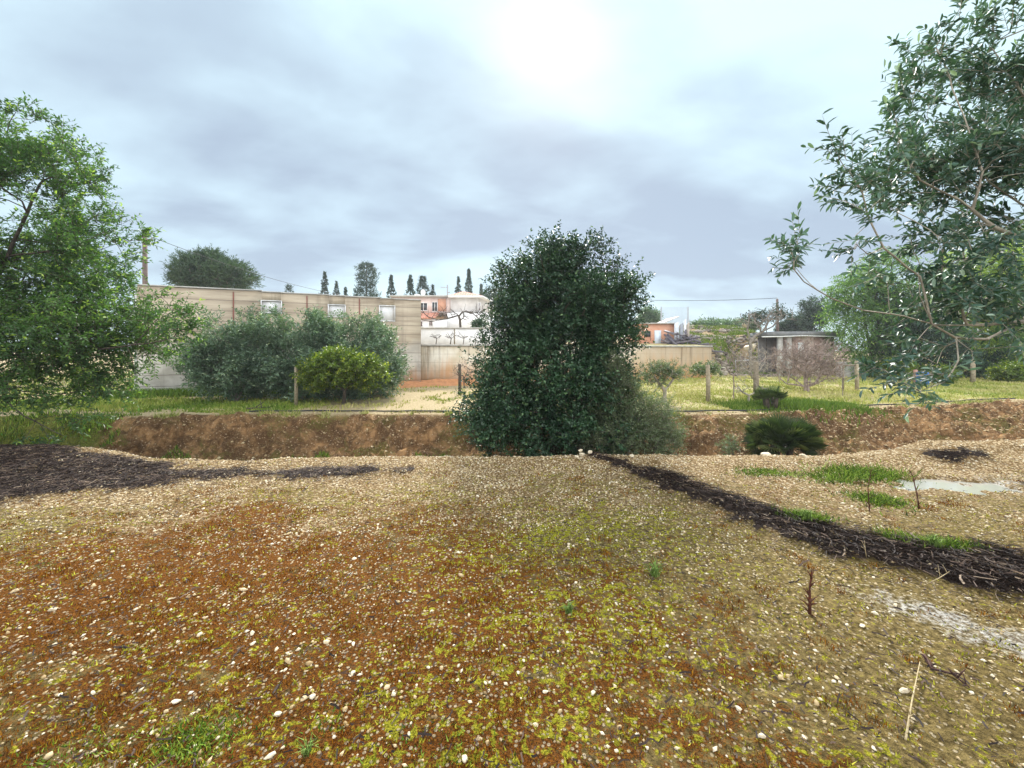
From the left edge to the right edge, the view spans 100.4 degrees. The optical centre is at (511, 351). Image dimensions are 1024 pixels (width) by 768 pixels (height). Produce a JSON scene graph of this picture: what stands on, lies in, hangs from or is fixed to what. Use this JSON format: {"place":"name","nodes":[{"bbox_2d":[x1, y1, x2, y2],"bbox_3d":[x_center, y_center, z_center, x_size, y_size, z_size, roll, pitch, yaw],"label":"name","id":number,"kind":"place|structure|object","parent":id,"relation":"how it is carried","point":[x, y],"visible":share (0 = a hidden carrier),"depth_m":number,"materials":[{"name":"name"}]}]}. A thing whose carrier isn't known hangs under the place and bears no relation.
{"place":"outdoors","nodes":[
{"label":"outdoors","id":0,"kind":"place"},
{"bbox_2d":[467,317,487,326],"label":"garden shrub","id":1,"kind":"object","parent":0,"point":[477,322],"visible":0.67,"depth_m":25.73,"materials":[{"name":"green plant"}]},
{"bbox_2d":[0,327,1023,767],"bbox_3d":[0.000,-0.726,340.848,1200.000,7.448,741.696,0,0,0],"label":"ground","id":2,"kind":"structure","parent":0,"point":[214,437],"depth_m":2.86,"materials":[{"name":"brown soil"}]},
{"bbox_2d":[0,91,216,444],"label":"carob tree","id":3,"kind":"object","parent":2,"relation":"on","point":[69,321],"visible":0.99,"depth_m":7.58,"materials":[{"name":"green plant"}]},
{"bbox_2d":[136,237,153,283],"bbox_3d":[-20.668,-2.402,24.000,0.900,8.437,0.325,0,0,0],"label":"utility pole","id":4,"kind":"object","parent":2,"relation":"on","point":[145,269],"visible":0.07,"depth_m":23.92,"materials":[{"name":"concrete"}]},
{"bbox_2d":[155,238,345,295],"bbox_3d":[-15.762,-5.798,37.000,0.028,1.370,27.522,0,0,19],"label":"overhead wire","id":5,"kind":"object","parent":4,"relation":"attached to","point":[239,268],"visible":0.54,"depth_m":28.59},
{"bbox_2d":[171,699,180,703],"bbox_3d":[-1.648,1.716,2.091,0.041,0.018,0.025,0,0,-4],"label":"stone","id":6,"kind":"object","parent":2,"relation":"on","point":[175,701],"visible":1,"depth_m":2.09,"materials":[{"name":"white stone"}]},
{"bbox_2d":[161,243,266,289],"bbox_3d":[-21.070,-4.143,30.083,6.593,6.993,5.660,0,0,0],"label":"pine tree","id":7,"kind":"object","parent":2,"relation":"on","point":[191,269],"visible":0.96,"depth_m":28.92,"materials":[{"name":"green plant"}]},
{"bbox_2d":[167,303,296,401],"bbox_3d":[-9.494,0.217,14.652,3.884,3.848,3.325,0,0,-25],"label":"grey bush","id":8,"kind":"object","parent":2,"relation":"on","point":[231,367],"visible":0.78,"depth_m":13.93,"materials":[{"name":"green plant"}]},
{"bbox_2d":[134,284,420,390],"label":"concrete wall","id":9,"kind":"structure","parent":2,"relation":"on","point":[404,315],"depth_m":17.65,"materials":[{"name":"beige concrete"}]},
{"bbox_2d":[261,300,281,313],"bbox_3d":[-9.925,-1.857,17.626,0.769,0.534,0.240,0,0,-22],"label":"window","id":10,"kind":"structure","parent":9,"relation":"in","point":[263,302],"depth_m":17.55,"materials":[{"name":"white paint"}]},
{"bbox_2d":[328,304,345,317],"bbox_3d":[-7.629,-1.782,18.573,0.716,0.559,0.240,0,0,-22],"label":"window","id":11,"kind":"structure","parent":9,"relation":"in","point":[331,307],"depth_m":18.51,"materials":[{"name":"white paint"}]},
{"bbox_2d":[379,305,394,321],"bbox_3d":[-5.682,-1.749,19.376,0.703,0.726,0.240,0,0,-22],"label":"window","id":12,"kind":"structure","parent":9,"relation":"in","point":[388,311],"depth_m":19.34,"materials":[{"name":"white paint"}]},
{"bbox_2d":[274,711,281,716],"bbox_3d":[-1.097,1.700,2.000,0.032,0.022,0.021,0,0,4],"label":"stone","id":13,"kind":"object","parent":2,"relation":"on","point":[277,713],"visible":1,"depth_m":2.00,"materials":[{"name":"white stone"}]},
{"bbox_2d":[284,284,294,292],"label":"fir tree","id":14,"kind":"object","parent":2,"relation":"on","point":[286,288],"visible":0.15,"depth_m":49.89,"materials":[{"name":"green plant"}]},
{"bbox_2d":[236,299,355,401],"bbox_3d":[-7.434,0.149,15.058,4.315,3.888,3.467,0,0,0],"label":"grey bush","id":15,"kind":"object","parent":2,"relation":"on","point":[298,339],"visible":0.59,"depth_m":14.28,"materials":[{"name":"green plant"}]},
{"bbox_2d":[294,366,297,405],"bbox_3d":[-6.784,1.115,13.401,0.121,1.326,0.117,0,0,0],"label":"fence post","id":16,"kind":"object","parent":2,"relation":"on","point":[295,389],"visible":0.66,"depth_m":13.36,"materials":[{"name":"grey wood"}]},
{"bbox_2d":[295,733,319,756],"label":"grass tuft","id":17,"kind":"object","parent":2,"relation":"on","point":[305,751],"visible":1,"depth_m":1.79,"materials":[{"name":"green plant"}]},
{"bbox_2d":[318,271,330,294],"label":"cypress","id":18,"kind":"object","parent":2,"relation":"on","point":[324,284],"visible":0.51,"depth_m":54.85,"materials":[{"name":"green plant"}]},
{"bbox_2d":[333,281,340,294],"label":"cypress","id":19,"kind":"object","parent":2,"relation":"on","point":[336,291],"visible":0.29,"depth_m":54.93,"materials":[{"name":"green plant"}]},
{"bbox_2d":[288,340,396,404],"bbox_3d":[-5.305,0.667,13.615,3.116,2.078,2.478,0,0,0],"label":"citrus tree","id":20,"kind":"object","parent":2,"relation":"on","point":[329,370],"visible":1,"depth_m":13.19,"materials":[{"name":"green plant"}]},
{"bbox_2d":[309,307,413,400],"bbox_3d":[-5.633,0.247,15.546,4.184,3.760,3.355,0,0,0],"label":"grey bush","id":21,"kind":"object","parent":2,"relation":"on","point":[383,348],"visible":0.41,"depth_m":15.16,"materials":[{"name":"green plant"}]},
{"bbox_2d":[348,261,381,296],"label":"fir tree","id":22,"kind":"object","parent":2,"relation":"on","point":[364,275],"visible":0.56,"depth_m":51.44,"materials":[{"name":"green plant"}]},
{"bbox_2d":[386,274,396,297],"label":"cypress","id":23,"kind":"object","parent":2,"relation":"on","point":[391,288],"visible":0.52,"depth_m":54.83,"materials":[{"name":"green plant"}]},
{"bbox_2d":[403,274,415,294],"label":"fir tree","id":24,"kind":"object","parent":2,"relation":"on","point":[410,285],"visible":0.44,"depth_m":51.79,"materials":[{"name":"green plant"}]},
{"bbox_2d":[415,275,430,294],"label":"cypress","id":25,"kind":"object","parent":2,"relation":"on","point":[422,279],"visible":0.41,"depth_m":55.72,"materials":[{"name":"green plant"}]},
{"bbox_2d":[429,284,435,294],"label":"fir tree","id":26,"kind":"object","parent":2,"relation":"on","point":[432,287],"visible":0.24,"depth_m":55.90,"materials":[{"name":"green plant"}]},
{"bbox_2d":[391,379,477,387],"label":"soil","id":27,"kind":"structure","parent":2,"relation":"on","point":[437,382],"depth_m":19.82,"materials":[{"name":"brown soil"}]},
{"bbox_2d":[389,285,493,326],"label":"house","id":28,"kind":"structure","parent":2,"relation":"on","point":[455,302],"depth_m":41.40,"materials":[{"name":"paint"}]},
{"bbox_2d":[421,303,427,310],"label":"window","id":29,"kind":"structure","parent":28,"relation":"in","point":[424,306],"depth_m":41.97,"materials":[{"name":"white glass"}]},
{"bbox_2d":[432,302,437,311],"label":"window","id":30,"kind":"structure","parent":28,"relation":"in","point":[434,304],"depth_m":41.97,"materials":[{"name":"white glass"}]},
{"bbox_2d":[421,304,489,326],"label":"fig tree","id":31,"kind":"object","parent":2,"relation":"on","point":[459,315],"visible":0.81,"depth_m":26.97,"materials":[{"name":"grey plant"}]},
{"bbox_2d":[455,276,461,292],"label":"fir tree","id":32,"kind":"object","parent":2,"relation":"on","point":[458,290],"visible":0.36,"depth_m":57.86,"materials":[{"name":"green plant"}]},
{"bbox_2d":[458,364,460,394],"bbox_3d":[-2.009,1.099,16.400,0.131,1.276,0.127,0,0,0],"label":"fence post","id":33,"kind":"object","parent":2,"relation":"on","point":[459,376],"visible":0.68,"depth_m":16.35,"materials":[{"name":"brown wood"}]},
{"bbox_2d":[452,361,473,387],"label":"bare sapling","id":34,"kind":"object","parent":2,"relation":"on","point":[462,375],"visible":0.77,"depth_m":18.78,"materials":[{"name":"brown plant"}]},
{"bbox_2d":[462,754,466,762],"bbox_3d":[-0.195,1.673,1.756,0.023,0.019,0.034,4,-1,-17],"label":"stone","id":35,"kind":"object","parent":2,"relation":"on","point":[464,758],"visible":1,"depth_m":1.75,"materials":[{"name":"white stone"}]},
{"bbox_2d":[421,327,510,344],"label":"terrace wall","id":36,"kind":"structure","parent":2,"relation":"on","point":[426,332],"depth_m":23.85,"materials":[{"name":"concrete"}]},
{"bbox_2d":[464,268,472,292],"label":"cypress","id":37,"kind":"object","parent":2,"relation":"on","point":[468,282],"visible":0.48,"depth_m":59.85,"materials":[{"name":"green plant"}]},
{"bbox_2d":[479,280,504,323],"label":"tree","id":38,"kind":"object","parent":2,"relation":"on","point":[489,295],"visible":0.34,"depth_m":45.43,"materials":[{"name":"green plant"}]},
{"bbox_2d":[0,407,1000,767],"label":"weeds","id":39,"kind":"object","parent":2,"relation":"on","point":[856,473],"visible":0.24,"depth_m":4.68,"materials":[{"name":"green plant"}]},
{"bbox_2d":[0,443,1023,767],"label":"mulch","id":40,"kind":"object","parent":2,"relation":"on","point":[14,479],"visible":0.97,"depth_m":3.79,"materials":[{"name":"brown soil"}]},
{"bbox_2d":[924,532,943,548],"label":"grass tuft","id":41,"kind":"object","parent":40,"relation":"on","point":[934,542],"visible":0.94,"depth_m":3.62,"materials":[{"name":"green plant"}]},
{"bbox_2d":[0,461,1023,767],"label":"moss","id":42,"kind":"object","parent":2,"relation":"on","point":[234,697],"visible":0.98,"depth_m":2.80,"materials":[{"name":"green plant"}]},
{"bbox_2d":[0,374,1023,426],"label":"grass","id":43,"kind":"structure","parent":2,"relation":"on","point":[802,402],"depth_m":14.66,"materials":[{"name":"green plant"}]},
{"bbox_2d":[0,455,1023,767],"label":"ground cover","id":44,"kind":"object","parent":2,"relation":"on","point":[432,633],"visible":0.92,"depth_m":2.71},
{"bbox_2d":[443,219,654,456],"bbox_3d":[0.800,0.074,8.828,4.345,5.460,3.449,0,0,0],"label":"evergreen tree","id":45,"kind":"object","parent":2,"relation":"on","point":[556,306],"visible":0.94,"depth_m":8.08,"materials":[{"name":"green plant"}]},
{"bbox_2d":[421,344,712,382],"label":"retaining wall","id":46,"kind":"structure","parent":2,"relation":"on","point":[439,361],"depth_m":20.91,"materials":[{"name":"concrete"}]},
{"bbox_2d":[560,596,574,614],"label":"grass tuft","id":47,"kind":"object","parent":2,"relation":"on","point":[568,609],"visible":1,"depth_m":2.76,"materials":[{"name":"green plant"}]},
{"bbox_2d":[249,398,1014,411],"bbox_3d":[5.183,1.650,12.642,24.986,0.120,1.552,0,0,-7],"label":"irrigation hose","id":48,"kind":"object","parent":2,"relation":"on","point":[460,411],"visible":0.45,"depth_m":12.05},
{"bbox_2d":[573,347,693,454],"bbox_3d":[2.214,1.337,8.077,2.480,2.891,1.565,0,0,0],"label":"olive shrub","id":49,"kind":"object","parent":2,"relation":"on","point":[657,439],"visible":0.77,"depth_m":7.86,"materials":[{"name":"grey plant"}]},
{"bbox_2d":[637,304,663,322],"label":"tree","id":50,"kind":"object","parent":2,"relation":"on","point":[652,316],"visible":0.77,"depth_m":44.18,"materials":[{"name":"green plant"}]},
{"bbox_2d":[631,323,673,342],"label":"shack","id":51,"kind":"structure","parent":2,"relation":"on","point":[656,333],"depth_m":29.00,"materials":[{"name":"orange brick"}]},
{"bbox_2d":[654,330,660,342],"bbox_3d":[9.902,-0.880,28.968,0.435,1.179,0.056,0,0,0],"label":"door","id":52,"kind":"structure","parent":51,"relation":"in","point":[657,333],"depth_m":28.94,"materials":[{"name":"white paint"}]},
{"bbox_2d":[658,316,678,322],"bbox_3d":[10.746,-2.151,30.250,1.251,0.594,2.500,0,0,0],"label":"tarp sheet","id":53,"kind":"object","parent":51,"relation":"on","point":[667,320],"visible":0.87,"depth_m":29.65,"materials":[{"name":"white plastic"}]},
{"bbox_2d":[641,557,664,577],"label":"grass tuft","id":54,"kind":"object","parent":2,"relation":"on","point":[654,571],"visible":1,"depth_m":3.25,"materials":[{"name":"green plant"}]},
{"bbox_2d":[636,357,693,402],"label":"olive tree","id":55,"kind":"object","parent":2,"relation":"on","point":[658,368],"visible":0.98,"depth_m":13.81,"materials":[{"name":"green plant"}]},
{"bbox_2d":[661,307,688,323],"bbox_3d":[11.631,-1.812,30.500,1.995,2.843,0.090,0,0,0],"label":"fence","id":56,"kind":"object","parent":2,"relation":"on","point":[676,314],"visible":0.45,"depth_m":30.49,"materials":[{"name":"grey metal"}]},
{"bbox_2d":[674,321,678,339],"bbox_3d":[11.036,-1.284,28.575,0.440,1.588,0.350,0,0,0],"label":"board","id":57,"kind":"object","parent":2,"relation":"on","point":[676,326],"visible":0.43,"depth_m":28.61,"materials":[{"name":"paint"}]},
{"bbox_2d":[680,323,682,338],"bbox_3d":[11.356,-1.231,28.575,0.216,1.482,0.449,0,0,22],"label":"board","id":58,"kind":"object","parent":2,"relation":"on","point":[681,329],"visible":0.57,"depth_m":28.60,"materials":[{"name":"paint"}]},
{"bbox_2d":[687,322,689,336],"bbox_3d":[11.809,-1.257,28.575,0.167,1.535,0.429,0,0,22],"label":"board","id":59,"kind":"object","parent":2,"relation":"on","point":[688,328],"visible":0.57,"depth_m":28.61,"materials":[{"name":"paint"}]},
{"bbox_2d":[661,329,722,352],"bbox_3d":[11.575,-0.390,27.755,3.991,2.172,2.562,0,0,0],"label":"scrap heap","id":60,"kind":"object","parent":2,"relation":"on","point":[668,339],"visible":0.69,"depth_m":27.47,"materials":[{"name":"grey metal"}]},
{"bbox_2d":[689,314,723,325],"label":"hedge bush","id":61,"kind":"object","parent":2,"relation":"on","point":[711,321],"visible":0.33,"depth_m":39.18,"materials":[{"name":"green plant"}]},
{"bbox_2d":[687,358,726,378],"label":"shrub","id":62,"kind":"object","parent":2,"relation":"on","point":[702,371],"visible":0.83,"depth_m":15.05,"materials":[{"name":"green plant"}]},
{"bbox_2d":[706,365,710,401],"bbox_3d":[6.576,1.097,14.300,0.151,1.336,0.146,0,0,0],"label":"fence post","id":63,"kind":"object","parent":2,"relation":"on","point":[708,384],"visible":0.85,"depth_m":14.25,"materials":[{"name":"grey wood"}]},
{"bbox_2d":[715,317,741,325],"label":"hedge bush","id":64,"kind":"object","parent":2,"relation":"on","point":[730,322],"visible":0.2,"depth_m":40.35,"materials":[{"name":"green plant"}]},
{"bbox_2d":[714,432,746,454],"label":"gully shrub","id":65,"kind":"object","parent":2,"relation":"on","point":[733,447],"visible":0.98,"depth_m":8.84,"materials":[{"name":"green plant"}]},
{"bbox_2d":[721,346,747,398],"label":"bare sapling","id":66,"kind":"object","parent":2,"relation":"on","point":[729,362],"visible":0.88,"depth_m":14.89,"materials":[{"name":"plant"}]},
{"bbox_2d":[679,325,793,376],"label":"dry stone terraces","id":67,"kind":"object","parent":2,"relation":"on","point":[718,359],"visible":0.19,"depth_m":31.26,"materials":[{"name":"grey stone"}]},
{"bbox_2d":[733,381,765,401],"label":"bare vine","id":68,"kind":"object","parent":2,"relation":"on","point":[743,392],"visible":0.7,"depth_m":13.58,"materials":[{"name":"brown plant"}]},
{"bbox_2d":[736,315,763,330],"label":"hedge bush","id":69,"kind":"object","parent":2,"relation":"on","point":[754,328],"visible":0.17,"depth_m":41.30,"materials":[{"name":"green plant"}]},
{"bbox_2d":[744,344,756,351],"bbox_3d":[15.223,-0.269,27.256,0.523,0.506,0.652,0,0,-26],"label":"boulder","id":70,"kind":"object","parent":2,"relation":"on","point":[746,347],"visible":0.66,"depth_m":27.19,"materials":[{"name":"stone"}]},
{"bbox_2d":[753,362,758,400],"bbox_3d":[8.014,1.041,13.998,0.182,1.452,0.175,0,0,0],"label":"fence post","id":71,"kind":"object","parent":2,"relation":"on","point":[755,373],"visible":0.71,"depth_m":13.94,"materials":[{"name":"grey wood"}]},
{"bbox_2d":[735,348,776,383],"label":"bare tree","id":72,"kind":"object","parent":2,"relation":"on","point":[743,368],"visible":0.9,"depth_m":14.27,"materials":[{"name":"brown plant"}]},
{"bbox_2d":[679,324,835,374],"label":"hillside grass","id":73,"kind":"structure","parent":2,"relation":"on","point":[723,343],"depth_m":31.76,"materials":[{"name":"green plant"}]},
{"bbox_2d":[736,305,795,375],"bbox_3d":[15.681,-0.742,26.714,3.372,4.536,2.098,0,0,0],"label":"almond tree","id":74,"kind":"object","parent":2,"relation":"on","point":[768,318],"visible":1,"depth_m":26.54,"materials":[{"name":"grey plant"}]},
{"bbox_2d":[741,302,795,372],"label":"scrub tree","id":75,"kind":"object","parent":2,"relation":"on","point":[758,313],"visible":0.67,"depth_m":27.41,"materials":[{"name":"green plant"}]},
{"bbox_2d":[750,384,788,410],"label":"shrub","id":76,"kind":"object","parent":2,"relation":"on","point":[773,393],"visible":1,"depth_m":12.28,"materials":[{"name":"green plant"}]},
{"bbox_2d":[776,298,778,330],"bbox_3d":[22.441,-1.935,36.000,0.280,5.306,0.275,0,0,0],"label":"utility pole","id":77,"kind":"object","parent":2,"relation":"on","point":[777,328],"visible":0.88,"depth_m":35.91,"materials":[{"name":"wood"}]},
{"bbox_2d":[655,298,771,300],"bbox_3d":[14.947,-4.805,38.000,15.416,0.633,0.036,0,0,15],"label":"overhead wire","id":78,"kind":"object","parent":77,"relation":"attached to","point":[702,300],"visible":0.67,"depth_m":37.65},
{"bbox_2d":[739,411,829,455],"bbox_3d":[5.457,1.968,8.625,1.490,1.615,1.593,0,0,0],"label":"dwarf palm","id":79,"kind":"object","parent":2,"relation":"on","point":[785,436],"visible":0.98,"depth_m":8.31,"materials":[{"name":"green plant"}]},
{"bbox_2d":[773,318,803,330],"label":"tree","id":80,"kind":"object","parent":2,"relation":"on","point":[784,325],"visible":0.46,"depth_m":46.39,"materials":[{"name":"green plant"}]},
{"bbox_2d":[750,331,845,376],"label":"shed","id":81,"kind":"structure","parent":2,"relation":"on","point":[775,338],"depth_m":26.20,"materials":[{"name":"white paint"}]},
{"bbox_2d":[782,311,815,330],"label":"tree","id":82,"kind":"object","parent":2,"relation":"on","point":[794,323],"visible":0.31,"depth_m":45.56,"materials":[{"name":"green plant"}]},
{"bbox_2d":[793,506,811,520],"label":"grass tuft","id":83,"kind":"object","parent":2,"relation":"on","point":[805,516],"visible":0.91,"depth_m":4.21,"materials":[{"name":"green plant"}]},
{"bbox_2d":[759,334,855,391],"bbox_3d":[12.194,0.457,17.534,3.489,2.393,2.582,0,0,0],"label":"bare tree","id":84,"kind":"object","parent":2,"relation":"on","point":[806,372],"visible":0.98,"depth_m":17.39,"materials":[{"name":"grey plant"}]},
{"bbox_2d":[799,568,817,617],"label":"dry stalk","id":85,"kind":"object","parent":2,"relation":"on","point":[809,604],"visible":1,"depth_m":2.76,"materials":[{"name":"brown plant"}]},
{"bbox_2d":[793,293,831,330],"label":"tree","id":86,"kind":"object","parent":2,"relation":"on","point":[810,309],"visible":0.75,"depth_m":43.76,"materials":[{"name":"green plant"}]},
{"bbox_2d":[836,362,868,376],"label":"yard wall","id":87,"kind":"structure","parent":2,"relation":"on","point":[848,371],"depth_m":25.30,"materials":[{"name":"grey concrete"}]},
{"bbox_2d":[855,361,858,390],"bbox_3d":[14.154,1.027,17.500,0.151,1.332,0.146,0,0,0],"label":"fence post","id":88,"kind":"object","parent":2,"relation":"on","point":[857,377],"visible":0.71,"depth_m":17.45,"materials":[{"name":"beige wood"}]},
{"bbox_2d":[842,364,855,390],"bbox_3d":[13.858,1.073,17.500,0.590,1.155,0.070,0,0,0],"label":"rail","id":89,"kind":"object","parent":88,"relation":"attached to","point":[843,375],"visible":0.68,"depth_m":17.47,"materials":[{"name":"grey wood"}]},
{"bbox_2d":[861,469,876,511],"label":"dead weed","id":90,"kind":"object","parent":2,"relation":"on","point":[868,502],"visible":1,"depth_m":4.53,"materials":[{"name":"brown plant"}]},
{"bbox_2d":[809,245,932,377],"bbox_3d":[21.131,-1.810,25.006,6.184,8.982,5.177,0,0,0],"label":"weeping tree","id":91,"kind":"object","parent":2,"relation":"on","point":[860,318],"visible":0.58,"depth_m":24.42,"materials":[{"name":"green plant"}]},
{"bbox_2d":[764,0,1023,422],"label":"carob tree","id":92,"kind":"object","parent":2,"relation":"on","point":[992,148],"visible":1,"depth_m":2.93,"materials":[{"name":"green plant"}]},
{"bbox_2d":[872,354,920,380],"bbox_3d":[20.287,0.936,22.537,1.433,1.627,2.295,0,0,0],"label":"shrub","id":93,"kind":"object","parent":2,"relation":"on","point":[910,369],"visible":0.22,"depth_m":22.30,"materials":[{"name":"green plant"}]},
{"bbox_2d":[899,687,909,692],"bbox_3d":[1.964,1.697,2.139,0.048,0.026,0.028,-3,-2,1],"label":"stone","id":94,"kind":"object","parent":2,"relation":"on","point":[903,690],"visible":0.99,"depth_m":2.13,"materials":[{"name":"white stone"}]},
{"bbox_2d":[888,662,921,740],"bbox_3d":[1.937,1.677,2.107,0.635,0.069,0.098,0,0,-41],"label":"dry stalk","id":95,"kind":"object","parent":2,"relation":"on","point":[907,725],"visible":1,"depth_m":2.03,"materials":[{"name":"plant"}]},
{"bbox_2d":[908,470,921,508],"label":"dead weed","id":96,"kind":"object","parent":2,"relation":"on","point":[917,495],"visible":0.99,"depth_m":4.60,"materials":[{"name":"brown plant"}]},
{"bbox_2d":[860,283,988,376],"bbox_3d":[22.932,-0.910,24.004,6.022,6.336,4.952,0,0,0],"label":"broadleaf tree","id":97,"kind":"object","parent":2,"relation":"on","point":[948,353],"visible":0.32,"depth_m":22.94,"materials":[{"name":"green plant"}]},
{"bbox_2d":[912,361,964,383],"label":"shrub","id":98,"kind":"object","parent":2,"relation":"on","point":[942,370],"visible":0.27,"depth_m":20.99,"materials":[{"name":"green plant"}]},
{"bbox_2d":[921,653,969,687],"bbox_3d":[2.275,1.658,2.259,0.074,0.082,0.230,0,0,-6],"label":"dead twig","id":99,"kind":"object","parent":2,"relation":"on","point":[930,664],"visible":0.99,"depth_m":2.24,"materials":[{"name":"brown wood"}]},
{"bbox_2d":[893,479,1021,494],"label":"puddle","id":100,"kind":"object","parent":2,"relation":"on","point":[973,488],"visible":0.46,"depth_m":5.50,"materials":[{"name":"grey liquid"}]},
{"bbox_2d":[917,222,1023,374],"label":"broadleaf tree","id":101,"kind":"object","parent":2,"relation":"on","point":[991,329],"visible":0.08,"depth_m":26.17,"materials":[{"name":"green plant"}]},
{"bbox_2d":[947,355,994,378],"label":"shrub","id":102,"kind":"object","parent":2,"relation":"on","point":[966,372],"visible":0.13,"depth_m":24.48,"materials":[{"name":"green plant"}]},
{"bbox_2d":[970,359,975,382],"bbox_3d":[23.237,1.004,21.497,0.212,1.283,0.204,0,0,0],"label":"fence post","id":103,"kind":"object","parent":2,"relation":"on","point":[972,374],"visible":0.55,"depth_m":21.44,"materials":[{"name":"beige wood"}]},
{"bbox_2d":[974,348,1018,375],"bbox_3d":[28.384,0.935,25.004,2.832,2.508,2.184,0,0,0],"label":"shrub","id":104,"kind":"object","parent":2,"relation":"on","point":[993,357],"visible":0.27,"depth_m":24.78,"materials":[{"name":"green plant"}]},
{"bbox_2d":[983,358,1023,381],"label":"shrub","id":105,"kind":"object","parent":2,"relation":"on","point":[1011,371],"visible":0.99,"depth_m":21.83,"materials":[{"name":"green plant"}]},
{"bbox_2d":[989,270,1023,364],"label":"broadleaf tree","id":106,"kind":"object","parent":2,"relation":"on","point":[1007,342],"visible":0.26,"depth_m":24.32,"materials":[{"name":"green plant"}]},
{"bbox_2d":[0,0,1023,350],"label":"sky","id":107,"kind":"structure","parent":0,"point":[299,140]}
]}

